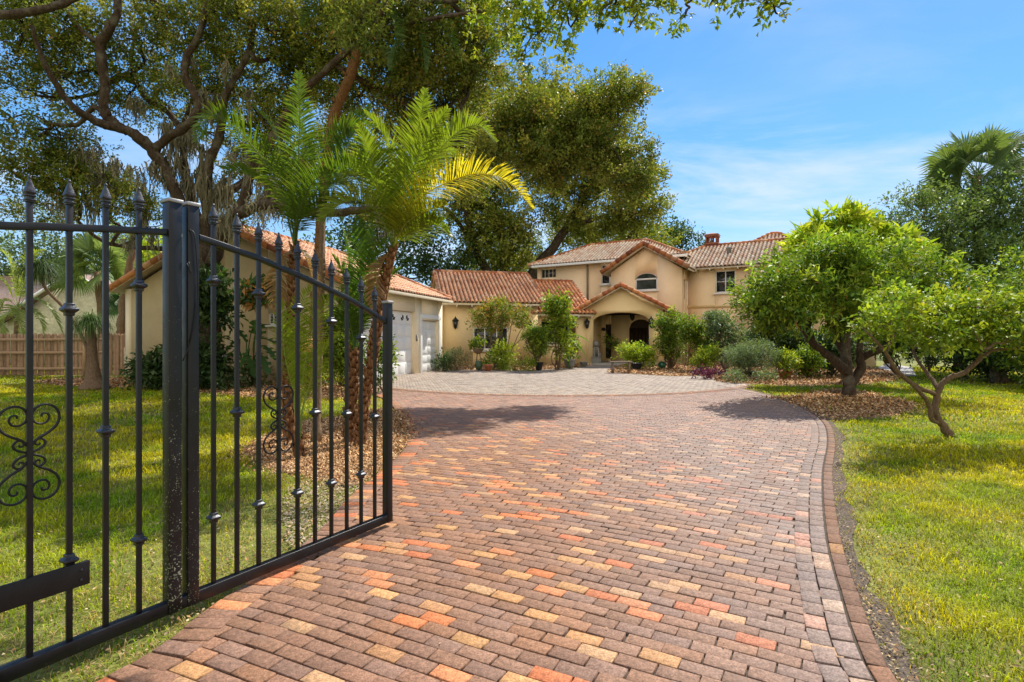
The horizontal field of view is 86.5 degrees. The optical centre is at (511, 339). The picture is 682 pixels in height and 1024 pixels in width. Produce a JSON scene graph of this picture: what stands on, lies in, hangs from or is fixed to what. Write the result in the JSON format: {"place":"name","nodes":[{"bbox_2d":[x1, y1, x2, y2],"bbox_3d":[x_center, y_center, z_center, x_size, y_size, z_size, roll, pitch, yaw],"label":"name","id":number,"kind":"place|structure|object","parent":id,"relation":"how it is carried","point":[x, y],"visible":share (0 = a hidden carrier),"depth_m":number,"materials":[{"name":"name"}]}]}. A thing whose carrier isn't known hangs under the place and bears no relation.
{"place":"outdoors","nodes":[
{"label":"outdoors","id":0,"kind":"place"},
{"bbox_2d":[96,385,896,681],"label":"brick driveway","id":1,"kind":"structure","parent":0,"point":[318,619],"depth_m":3.59,"materials":[{"name":"red brick"}]},
{"bbox_2d":[0,175,393,681],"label":"iron gate","id":2,"kind":"structure","parent":1,"relation":"on","point":[182,237],"depth_m":2.93,"materials":[{"name":"black metal"}]},
{"bbox_2d":[0,350,1023,681],"bbox_3d":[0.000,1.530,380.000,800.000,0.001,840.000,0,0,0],"label":"lawn","id":3,"kind":"structure","parent":0,"point":[114,660],"depth_m":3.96,"materials":[{"name":"plant"}]},
{"bbox_2d":[0,247,62,341],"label":"palm tree","id":4,"kind":"object","parent":3,"relation":"on","point":[16,309],"visible":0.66,"depth_m":23.48,"materials":[{"name":"green plant"}]},
{"bbox_2d":[0,274,119,362],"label":"neighbour house","id":5,"kind":"structure","parent":3,"relation":"on","point":[87,303],"depth_m":33.65,"materials":[{"name":"beige paint"}]},
{"bbox_2d":[0,333,124,375],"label":"wooden fence","id":6,"kind":"object","parent":3,"relation":"on","point":[54,352],"visible":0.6,"depth_m":22.06,"materials":[{"name":"brown wood"}]},
{"bbox_2d":[0,196,161,277],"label":"distant tree","id":7,"kind":"object","parent":3,"relation":"on","point":[52,243],"visible":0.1,"depth_m":43.60,"materials":[{"name":"green plant"}]},
{"bbox_2d":[58,309,117,389],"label":"ponytail palm","id":8,"kind":"object","parent":3,"relation":"on","point":[92,380],"visible":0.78,"depth_m":16.25,"materials":[{"name":"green plant"}]},
{"bbox_2d":[43,232,143,334],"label":"fan palm","id":9,"kind":"object","parent":3,"relation":"on","point":[88,246],"visible":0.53,"depth_m":24.53,"materials":[{"name":"green plant"}]},
{"bbox_2d":[97,293,119,318],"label":"fan palm","id":10,"kind":"object","parent":3,"relation":"on","point":[113,303],"visible":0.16,"depth_m":23.05,"materials":[{"name":"green plant"}]},
{"bbox_2d":[116,226,135,333],"bbox_3d":[-15.795,-1.568,22.369,1.393,6.345,0.406,0,0,23],"label":"dead trunk","id":11,"kind":"object","parent":3,"relation":"on","point":[120,321],"visible":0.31,"depth_m":22.30,"materials":[{"name":"brown wood"}]},
{"bbox_2d":[124,226,161,265],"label":"distant tree","id":12,"kind":"object","parent":3,"relation":"on","point":[145,255],"visible":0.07,"depth_m":32.20,"materials":[{"name":"green plant"}]},
{"bbox_2d":[39,382,343,398],"bbox_3d":[-10.059,1.518,17.933,13.816,0.001,4.208,0,0,25],"label":"mulch bed","id":13,"kind":"object","parent":3,"relation":"on","point":[252,395],"visible":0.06,"depth_m":14.90,"materials":[{"name":"brown wood"}]},
{"bbox_2d":[9,256,86,352],"bbox_3d":[-15.246,-0.676,17.965,2.401,4.085,1.622,0,0,0],"label":"leaning dracaena","id":14,"kind":"object","parent":13,"relation":"on","point":[42,270],"visible":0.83,"depth_m":17.91,"materials":[{"name":"green plant"}]},
{"bbox_2d":[117,345,161,390],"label":"shrub","id":15,"kind":"object","parent":13,"relation":"on","point":[151,368],"visible":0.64,"depth_m":16.10,"materials":[{"name":"green plant"}]},
{"bbox_2d":[199,356,261,391],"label":"fern","id":16,"kind":"object","parent":13,"relation":"on","point":[223,384],"visible":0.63,"depth_m":15.83,"materials":[{"name":"green plant"}]},
{"bbox_2d":[210,316,275,383],"bbox_3d":[-8.042,0.386,16.408,1.789,2.212,1.309,0,0,31],"label":"monstera plant","id":17,"kind":"object","parent":13,"relation":"on","point":[250,362],"visible":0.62,"depth_m":16.41,"materials":[{"name":"green plant"}]},
{"bbox_2d":[223,357,275,388],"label":"fern","id":18,"kind":"object","parent":13,"relation":"on","point":[249,375],"visible":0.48,"depth_m":16.62,"materials":[{"name":"green plant"}]},
{"bbox_2d":[302,336,312,394],"bbox_3d":[-5.369,0.708,14.500,0.500,1.584,0.500,0,0,0],"label":"bird feeder","id":19,"kind":"object","parent":13,"relation":"on","point":[308,356],"visible":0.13,"depth_m":14.40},
{"bbox_2d":[322,364,342,386],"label":"fern","id":20,"kind":"object","parent":13,"relation":"on","point":[325,381],"visible":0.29,"depth_m":17.08,"materials":[{"name":"green plant"}]},
{"bbox_2d":[322,303,368,386],"bbox_3d":[-5.043,0.163,16.126,1.918,2.728,2.037,0,0,29],"label":"shrub","id":21,"kind":"object","parent":13,"relation":"on","point":[339,355],"visible":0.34,"depth_m":15.75,"materials":[{"name":"green plant"}]},
{"bbox_2d":[298,0,497,391],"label":"palm tree","id":22,"kind":"object","parent":13,"relation":"on","point":[340,98],"visible":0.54,"depth_m":13.36,"materials":[{"name":"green plant"}]},
{"bbox_2d":[0,0,800,387],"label":"oak tree","id":23,"kind":"object","parent":13,"relation":"on","point":[560,134],"visible":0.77,"depth_m":15.08,"materials":[{"name":"green plant"}]},
{"bbox_2d":[158,257,244,392],"bbox_3d":[-9.117,-0.264,16.251,2.269,4.291,2.333,0,0,0],"label":"climbing plant","id":24,"kind":"object","parent":23,"relation":"attached to","point":[224,307],"visible":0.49,"depth_m":16.08,"materials":[{"name":"green plant"}]},
{"bbox_2d":[231,273,275,311],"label":"hanging fern","id":25,"kind":"object","parent":23,"relation":"hanging from","point":[247,297],"visible":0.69,"depth_m":15.55,"materials":[{"name":"green plant"}]},
{"bbox_2d":[33,362,926,484],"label":"mulch chips","id":26,"kind":"object","parent":13,"relation":"on","point":[868,399],"visible":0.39,"depth_m":11.82,"materials":[{"name":"brown wood"}]},
{"bbox_2d":[109,218,452,382],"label":"garage","id":27,"kind":"structure","parent":3,"relation":"on","point":[417,319],"depth_m":20.65,"materials":[{"name":"beige paint"}]},
{"bbox_2d":[265,313,275,326],"bbox_3d":[-8.359,-0.670,18.966,0.534,0.493,0.246,0,0,16],"label":"window","id":28,"kind":"structure","parent":27,"relation":"in","point":[271,315],"depth_m":19.05,"materials":[{"name":"white paint"}]},
{"bbox_2d":[351,307,410,378],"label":"garage door","id":29,"kind":"structure","parent":27,"relation":"in","point":[401,320],"depth_m":22.78,"materials":[{"name":"white paint"}]},
{"bbox_2d":[422,321,434,371],"bbox_3d":[-3.947,0.330,25.170,0.063,2.340,1.820,0,0,16],"label":"garage door","id":30,"kind":"structure","parent":27,"relation":"in","point":[428,327],"depth_m":25.28,"materials":[{"name":"white paint"}]},
{"bbox_2d":[245,422,403,485],"bbox_3d":[-2.749,1.509,8.488,2.121,0.001,6.089,0,0,-11],"label":"mulch bed","id":31,"kind":"object","parent":3,"relation":"on","point":[351,480],"visible":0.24,"depth_m":6.39,"materials":[{"name":"brown wood"}]},
{"bbox_2d":[190,69,399,440],"bbox_3d":[-3.424,-1.365,8.356,3.970,5.777,2.464,0,0,18],"label":"palm tree","id":32,"kind":"object","parent":31,"relation":"on","point":[296,208],"visible":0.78,"depth_m":8.02,"materials":[{"name":"green plant"}]},
{"bbox_2d":[269,283,352,458],"bbox_3d":[-2.653,0.374,7.156,1.239,2.300,0.699,0,0,19],"label":"palm tree","id":33,"kind":"object","parent":31,"relation":"on","point":[290,351],"visible":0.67,"depth_m":7.01,"materials":[{"name":"green plant"}]},
{"bbox_2d":[259,93,384,442],"bbox_3d":[-3.152,-1.414,8.863,2.173,5.865,2.175,0,0,-14],"label":"palm tree","id":34,"kind":"object","parent":31,"relation":"on","point":[321,257],"visible":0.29,"depth_m":8.79,"materials":[{"name":"green plant"}]},
{"bbox_2d":[320,214,401,442],"bbox_3d":[-2.255,-0.204,8.260,1.182,3.446,1.564,0,0,0],"label":"palm tree","id":35,"kind":"object","parent":31,"relation":"on","point":[365,252],"visible":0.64,"depth_m":7.97,"materials":[{"name":"green plant"}]},
{"bbox_2d":[316,86,534,444],"bbox_3d":[-1.231,-1.189,8.114,3.085,5.424,2.385,0,0,0],"label":"palm tree","id":36,"kind":"object","parent":31,"relation":"on","point":[395,211],"visible":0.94,"depth_m":7.60,"materials":[{"name":"green plant"}]},
{"bbox_2d":[364,334,402,391],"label":"shrub","id":37,"kind":"object","parent":3,"relation":"on","point":[379,368],"visible":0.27,"depth_m":15.36,"materials":[{"name":"green plant"}]},
{"bbox_2d":[302,196,485,286],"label":"distant tree","id":38,"kind":"object","parent":3,"relation":"on","point":[424,267],"visible":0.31,"depth_m":43.24,"materials":[{"name":"green plant"}]},
{"bbox_2d":[0,382,1023,681],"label":"fallen leaves","id":39,"kind":"object","parent":3,"relation":"on","point":[306,520],"visible":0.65,"depth_m":4.07,"materials":[{"name":"brown plant"}]},
{"bbox_2d":[424,50,685,278],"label":"oak tree","id":40,"kind":"object","parent":3,"relation":"on","point":[508,236],"visible":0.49,"depth_m":44.89,"materials":[{"name":"green plant"}]},
{"bbox_2d":[430,231,875,366],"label":"house","id":41,"kind":"structure","parent":3,"relation":"on","point":[610,286],"depth_m":34.34,"materials":[{"name":"beige paint"}]},
{"bbox_2d":[452,316,458,329],"bbox_3d":[-3.121,-0.894,29.993,0.367,0.740,0.360,0,0,-13],"label":"wall lantern","id":42,"kind":"object","parent":41,"relation":"attached to","point":[455,320],"depth_m":29.91,"materials":[{"name":"black metal"}]},
{"bbox_2d":[472,327,510,351],"bbox_3d":[-1.183,0.013,30.617,2.211,1.383,0.246,0,0,-13],"label":"window","id":43,"kind":"structure","parent":41,"relation":"in","point":[482,335],"depth_m":30.67,"materials":[{"name":"white paint"}]},
{"bbox_2d":[541,268,555,278],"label":"window","id":44,"kind":"structure","parent":41,"relation":"in","point":[545,273],"depth_m":40.74,"materials":[{"name":"white glass"}]},
{"bbox_2d":[541,321,569,342],"bbox_3d":[2.539,-0.422,32.849,1.960,1.349,0.071,0,0,-13],"label":"window","id":45,"kind":"structure","parent":41,"relation":"in","point":[542,322],"depth_m":32.82,"materials":[{"name":"glass"}]},
{"bbox_2d":[584,319,589,328],"bbox_3d":[4.429,-0.917,32.090,0.316,0.663,0.334,0,0,21],"label":"wall lantern","id":46,"kind":"object","parent":41,"relation":"attached to","point":[587,321],"depth_m":32.02,"materials":[{"name":"black metal"}]},
{"bbox_2d":[599,264,610,285],"bbox_3d":[6.581,-4.508,38.296,0.827,1.480,0.246,0,0,31],"label":"window","id":47,"kind":"structure","parent":41,"relation":"in","point":[605,280],"depth_m":38.39,"materials":[{"name":"glass"}]},
{"bbox_2d":[606,324,610,357],"bbox_3d":[6.270,0.150,35.304,0.354,2.200,0.050,0,0,21],"label":"window","id":48,"kind":"structure","parent":41,"relation":"in","point":[608,326],"depth_m":35.28,"materials":[{"name":"black glass"}]},
{"bbox_2d":[598,332,620,351],"bbox_3d":[5.973,-0.247,33.423,1.347,2.276,1.495,0,0,-20],"label":"hanging basket","id":49,"kind":"object","parent":41,"relation":"hanging from","point":[610,343],"visible":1,"depth_m":33.19,"materials":[{"name":"green plant"}]},
{"bbox_2d":[630,313,634,320],"bbox_3d":[7.299,-1.558,33.000,0.340,0.920,0.294,0,0,0],"label":"hanging lantern","id":50,"kind":"object","parent":41,"relation":"hanging from","point":[632,316],"visible":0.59,"depth_m":32.90,"materials":[{"name":"black metal"}]},
{"bbox_2d":[629,319,648,348],"bbox_3d":[8.172,0.126,34.542,1.434,2.748,0.030,0,0,21],"label":"door","id":51,"kind":"structure","parent":41,"relation":"in","point":[639,329],"depth_m":34.56,"materials":[{"name":"brown wood"}]},
{"bbox_2d":[635,273,658,291],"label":"window","id":52,"kind":"structure","parent":41,"relation":"in","point":[644,282],"depth_m":35.23,"materials":[{"name":"grey glass"}]},
{"bbox_2d":[648,316,653,327],"bbox_3d":[7.872,-0.953,30.769,0.340,0.714,0.360,0,0,21],"label":"wall lantern","id":53,"kind":"object","parent":41,"relation":"attached to","point":[650,319],"depth_m":30.69,"materials":[{"name":"black metal"}]},
{"bbox_2d":[713,269,735,294],"bbox_3d":[13.412,-3.582,34.192,1.413,1.523,0.246,0,0,31],"label":"window","id":54,"kind":"structure","parent":41,"relation":"in","point":[721,276],"depth_m":34.32,"materials":[{"name":"glass"}]},
{"bbox_2d":[610,213,709,250],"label":"distant tree","id":55,"kind":"object","parent":3,"relation":"on","point":[680,230],"visible":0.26,"depth_m":58.88,"materials":[{"name":"green plant"}]},
{"bbox_2d":[752,376,894,385],"bbox_3d":[13.145,1.518,25.329,11.961,0.001,15.758,0,0,0],"label":"mulch bed","id":56,"kind":"object","parent":3,"relation":"on","point":[814,385],"visible":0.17,"depth_m":18.18,"materials":[{"name":"brown wood"}]},
{"bbox_2d":[690,362,728,378],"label":"purple plant","id":57,"kind":"object","parent":56,"relation":"on","point":[707,371],"visible":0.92,"depth_m":20.43,"materials":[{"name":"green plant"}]},
{"bbox_2d":[699,308,753,370],"bbox_3d":[9.618,0.059,24.429,2.438,2.934,2.332,0,0,0],"label":"shrub","id":58,"kind":"object","parent":56,"relation":"on","point":[725,328],"visible":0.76,"depth_m":24.24,"materials":[{"name":"green plant"}]},
{"bbox_2d":[716,336,785,378],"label":"shrub","id":59,"kind":"object","parent":56,"relation":"on","point":[749,357],"visible":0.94,"depth_m":20.29,"materials":[{"name":"green plant"}]},
{"bbox_2d":[721,366,780,382],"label":"shrub","id":60,"kind":"object","parent":56,"relation":"on","point":[740,373],"visible":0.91,"depth_m":18.66,"materials":[{"name":"green plant"}]},
{"bbox_2d":[741,320,808,371],"bbox_3d":[11.643,0.227,23.582,3.163,2.629,2.829,0,0,0],"label":"shrub","id":61,"kind":"object","parent":56,"relation":"on","point":[792,343],"visible":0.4,"depth_m":23.19,"materials":[{"name":"green plant"}]},
{"bbox_2d":[778,370,792,377],"bbox_3d":[10.331,1.350,20.564,0.518,0.300,0.518,0,0,0],"label":"flower pot","id":62,"kind":"object","parent":56,"relation":"on","point":[781,374],"visible":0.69,"depth_m":20.40,"materials":[{"name":"ceramic"}]},
{"bbox_2d":[767,345,805,377],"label":"shrub","id":63,"kind":"object","parent":56,"relation":"on","point":[790,363],"visible":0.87,"depth_m":20.15,"materials":[{"name":"green plant"}]},
{"bbox_2d":[787,333,829,378],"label":"shrub","id":64,"kind":"object","parent":56,"relation":"on","point":[812,358],"visible":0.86,"depth_m":20.22,"materials":[{"name":"green plant"}]},
{"bbox_2d":[789,318,877,375],"bbox_3d":[12.976,0.450,22.033,2.779,2.612,3.674,0,0,0],"label":"hedge shrub","id":65,"kind":"object","parent":56,"relation":"on","point":[829,345],"visible":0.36,"depth_m":21.39,"materials":[{"name":"green plant"}]},
{"bbox_2d":[773,194,941,368],"bbox_3d":[12.414,-1.866,19.736,6.107,6.735,4.055,0,0,-23],"label":"broadleaf tree","id":66,"kind":"object","parent":56,"relation":"on","point":[853,213],"visible":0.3,"depth_m":19.37,"materials":[{"name":"green plant"}]},
{"bbox_2d":[786,392,914,419],"bbox_3d":[7.933,1.521,13.270,3.022,0.001,6.958,0,0,14],"label":"mulch bed","id":67,"kind":"object","parent":3,"relation":"on","point":[858,410],"visible":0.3,"depth_m":11.27,"materials":[{"name":"brown wood"}]},
{"bbox_2d":[723,216,995,396],"bbox_3d":[8.816,-0.733,14.558,7.976,4.667,4.832,0,0,-31],"label":"tree","id":68,"kind":"object","parent":67,"relation":"on","point":[838,277],"visible":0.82,"depth_m":13.12,"materials":[{"name":"green plant"}]},
{"bbox_2d":[865,205,931,363],"bbox_3d":[23.396,-3.330,34.029,5.395,10.280,5.448,0,0,20],"label":"broadleaf tree","id":69,"kind":"object","parent":3,"relation":"on","point":[900,223],"visible":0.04,"depth_m":33.68,"materials":[{"name":"green plant"}]},
{"bbox_2d":[903,332,955,370],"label":"hedge shrub","id":70,"kind":"object","parent":3,"relation":"on","point":[929,364],"visible":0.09,"depth_m":25.27,"materials":[{"name":"green plant"}]},
{"bbox_2d":[839,276,1023,437],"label":"tree","id":71,"kind":"object","parent":3,"relation":"on","point":[970,319],"visible":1,"depth_m":7.89,"materials":[{"name":"green plant"}]},
{"bbox_2d":[869,154,1023,371],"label":"broadleaf tree","id":72,"kind":"object","parent":3,"relation":"on","point":[978,219],"visible":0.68,"depth_m":23.73,"materials":[{"name":"green plant"}]},
{"bbox_2d":[920,332,988,377],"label":"hedge shrub","id":73,"kind":"object","parent":3,"relation":"on","point":[952,368],"visible":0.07,"depth_m":21.38,"materials":[{"name":"green plant"}]},
{"bbox_2d":[911,124,1023,364],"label":"fan palm","id":74,"kind":"object","parent":3,"relation":"on","point":[956,158],"visible":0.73,"depth_m":26.37,"materials":[{"name":"green plant"}]},
{"bbox_2d":[913,244,1023,383],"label":"broadleaf tree","id":75,"kind":"object","parent":3,"relation":"on","point":[1013,278],"visible":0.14,"depth_m":19.06,"materials":[{"name":"green plant"}]},
{"bbox_2d":[951,337,1022,383],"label":"hedge shrub","id":76,"kind":"object","parent":3,"relation":"on","point":[981,366],"visible":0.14,"depth_m":18.96,"materials":[{"name":"green plant"}]},
{"bbox_2d":[986,316,1023,387],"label":"hedge shrub","id":77,"kind":"object","parent":3,"relation":"on","point":[1015,362],"visible":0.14,"depth_m":16.79,"materials":[{"name":"green plant"}]},
{"bbox_2d":[0,0,1023,288],"label":"sky","id":78,"kind":"structure","parent":0,"point":[832,101],"materials":[{"name":"blue"}]},
{"bbox_2d":[377,365,751,395],"bbox_3d":[1.736,1.510,24.178,15.200,0.040,19.514,0,0,0],"label":"paver court","id":79,"kind":"object","parent":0,"point":[593,380],"visible":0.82,"depth_m":18.40,"materials":[{"name":"stone"}]},
{"bbox_2d":[431,347,454,371],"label":"shrub","id":80,"kind":"object","parent":79,"relation":"on","point":[441,360],"visible":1,"depth_m":25.33,"materials":[{"name":"green plant"}]},
{"bbox_2d":[475,361,482,369],"bbox_3d":[-1.576,1.250,25.758,0.400,0.460,0.390,0,0,0],"label":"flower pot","id":81,"kind":"object","parent":79,"relation":"on","point":[478,366],"visible":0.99,"depth_m":25.62,"materials":[{"name":"green ceramic"}]},
{"bbox_2d":[484,364,492,370],"bbox_3d":[-1.110,1.345,25.500,0.400,0.310,0.390,0,0,0],"label":"flower pot","id":82,"kind":"object","parent":79,"relation":"on","point":[488,367],"visible":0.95,"depth_m":25.38,"materials":[{"name":"ceramic"}]},
{"bbox_2d":[476,349,496,370],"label":"shrub","id":83,"kind":"object","parent":82,"relation":"in","point":[490,354],"visible":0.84,"depth_m":25.88,"materials":[{"name":"green plant"}]},
{"bbox_2d":[520,322,554,361],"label":"clipped bush","id":84,"kind":"object","parent":79,"relation":"on","point":[539,337],"visible":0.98,"depth_m":25.99,"materials":[{"name":"green plant"}]},
{"bbox_2d":[535,362,542,370],"bbox_3d":[1.286,1.300,26.020,0.311,0.400,0.311,0,0,45],"label":"flower pot","id":85,"kind":"object","parent":79,"relation":"on","point":[539,365],"visible":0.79,"depth_m":25.92,"materials":[{"name":"black ceramic"}]},
{"bbox_2d":[538,286,579,369],"bbox_3d":[2.299,-0.537,26.523,2.101,4.121,1.923,0,0,0],"label":"tall plant","id":86,"kind":"object","parent":79,"relation":"on","point":[557,308],"visible":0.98,"depth_m":26.34,"materials":[{"name":"green plant"}]},
{"bbox_2d":[563,359,575,367],"bbox_3d":[2.967,1.275,28.022,0.648,0.450,0.648,0,0,0],"label":"flower pot","id":87,"kind":"object","parent":79,"relation":"on","point":[571,363],"visible":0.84,"depth_m":27.83,"materials":[{"name":"grey stone"}]},
{"bbox_2d":[558,336,583,361],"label":"potted plant","id":88,"kind":"object","parent":87,"relation":"in","point":[574,349],"visible":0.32,"depth_m":28.61,"materials":[{"name":"green plant"}]},
{"bbox_2d":[566,317,588,367],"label":"broad leaf plant","id":89,"kind":"object","parent":79,"relation":"on","point":[577,345],"visible":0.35,"depth_m":27.84,"materials":[{"name":"green plant"}]},
{"bbox_2d":[579,362,587,366],"bbox_3d":[3.907,1.375,29.651,0.475,0.250,0.475,0,0,0],"label":"flower pot","id":90,"kind":"object","parent":79,"relation":"on","point":[583,364],"visible":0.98,"depth_m":29.50,"materials":[{"name":"grey stone"}]},
{"bbox_2d":[591,341,600,362],"bbox_3d":[4.969,0.777,32.308,0.609,1.445,0.694,0,0,0],"label":"garden statue","id":91,"kind":"object","parent":79,"relation":"on","point":[596,357],"visible":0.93,"depth_m":32.07,"materials":[{"name":"grey stone"}]},
{"bbox_2d":[609,361,632,372],"bbox_3d":[4.811,1.239,24.057,0.980,0.522,0.320,0,0,0],"label":"garden bench","id":92,"kind":"object","parent":79,"relation":"on","point":[613,366],"visible":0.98,"depth_m":23.93,"materials":[{"name":"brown wood"}]},
{"bbox_2d":[616,367,694,375],"bbox_3d":[7.694,1.494,28.312,4.454,0.001,12.716,0,0,16],"label":"mulch bed","id":93,"kind":"object","parent":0,"point":[651,374],"visible":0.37,"depth_m":22.95,"materials":[{"name":"brown wood"}]},
{"bbox_2d":[611,339,660,367],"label":"shrub","id":94,"kind":"object","parent":93,"relation":"on","point":[635,353],"visible":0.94,"depth_m":26.83,"materials":[{"name":"green plant"}]},
{"bbox_2d":[631,363,642,369],"bbox_3d":[5.969,1.320,26.020,0.562,0.360,0.562,0,0,0],"label":"flower pot","id":95,"kind":"object","parent":93,"relation":"on","point":[638,366],"visible":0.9,"depth_m":25.83,"materials":[{"name":"black ceramic"}]},
{"bbox_2d":[658,361,665,367],"bbox_3d":[7.468,1.300,27.128,0.398,0.400,0.398,0,0,0],"label":"glass gazing ball","id":96,"kind":"object","parent":93,"relation":"on","point":[661,364],"visible":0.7,"depth_m":26.99,"materials":[{"name":"green glass"}]},
{"bbox_2d":[649,304,688,367],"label":"shrub","id":97,"kind":"object","parent":93,"relation":"on","point":[667,327],"visible":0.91,"depth_m":26.85,"materials":[{"name":"green plant"}]},
{"bbox_2d":[676,311,722,368],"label":"shrub","id":98,"kind":"object","parent":93,"relation":"on","point":[694,332],"visible":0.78,"depth_m":25.32,"materials":[{"name":"green plant"}]},
{"bbox_2d":[686,341,725,369],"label":"shrub","id":99,"kind":"object","parent":93,"relation":"on","point":[706,354],"visible":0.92,"depth_m":23.39,"materials":[{"name":"green plant"}]},
{"bbox_2d":[751,390,919,681],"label":"soil edge","id":100,"kind":"object","parent":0,"point":[859,569],"visible":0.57,"depth_m":3.21,"materials":[{"name":"brown soil"}]},
{"bbox_2d":[856,328,931,373],"bbox_3d":[16.400,0.063,23.115,3.022,2.930,3.557,0,0,0],"label":"hedge shrub","id":101,"kind":"object","parent":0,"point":[897,345],"visible":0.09,"depth_m":23.14,"materials":[{"name":"green plant"}]},
{"bbox_2d":[879,364,915,375],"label":"garden path","id":102,"kind":"structure","parent":0,"point":[906,370],"depth_m":26.75,"materials":[{"name":"concrete"}]},
{"label":"mulch bed","id":103,"kind":"structure","parent":0,"visible":0},
{"bbox_2d":[436,346,470,370],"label":"shrub","id":104,"kind":"object","parent":103,"relation":"on","point":[454,357],"visible":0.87,"depth_m":26.03,"materials":[{"name":"green plant"}]},
{"bbox_2d":[468,334,487,360],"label":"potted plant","id":105,"kind":"object","parent":103,"relation":"on","point":[477,351],"visible":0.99,"depth_m":27.59,"materials":[{"name":"green plant"}]},
{"bbox_2d":[465,294,536,367],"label":"ornamental tree","id":106,"kind":"object","parent":103,"relation":"on","point":[502,315],"visible":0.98,"depth_m":26.96,"materials":[{"name":"green plant"}]},
{"bbox_2d":[486,337,519,367],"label":"shrub","id":107,"kind":"object","parent":103,"relation":"on","point":[500,348],"visible":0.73,"depth_m":26.98,"materials":[{"name":"green plant"}]},
{"bbox_2d":[495,350,538,370],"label":"shrub","id":108,"kind":"object","parent":103,"relation":"on","point":[532,362],"visible":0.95,"depth_m":25.83,"materials":[{"name":"green plant"}]}
]}

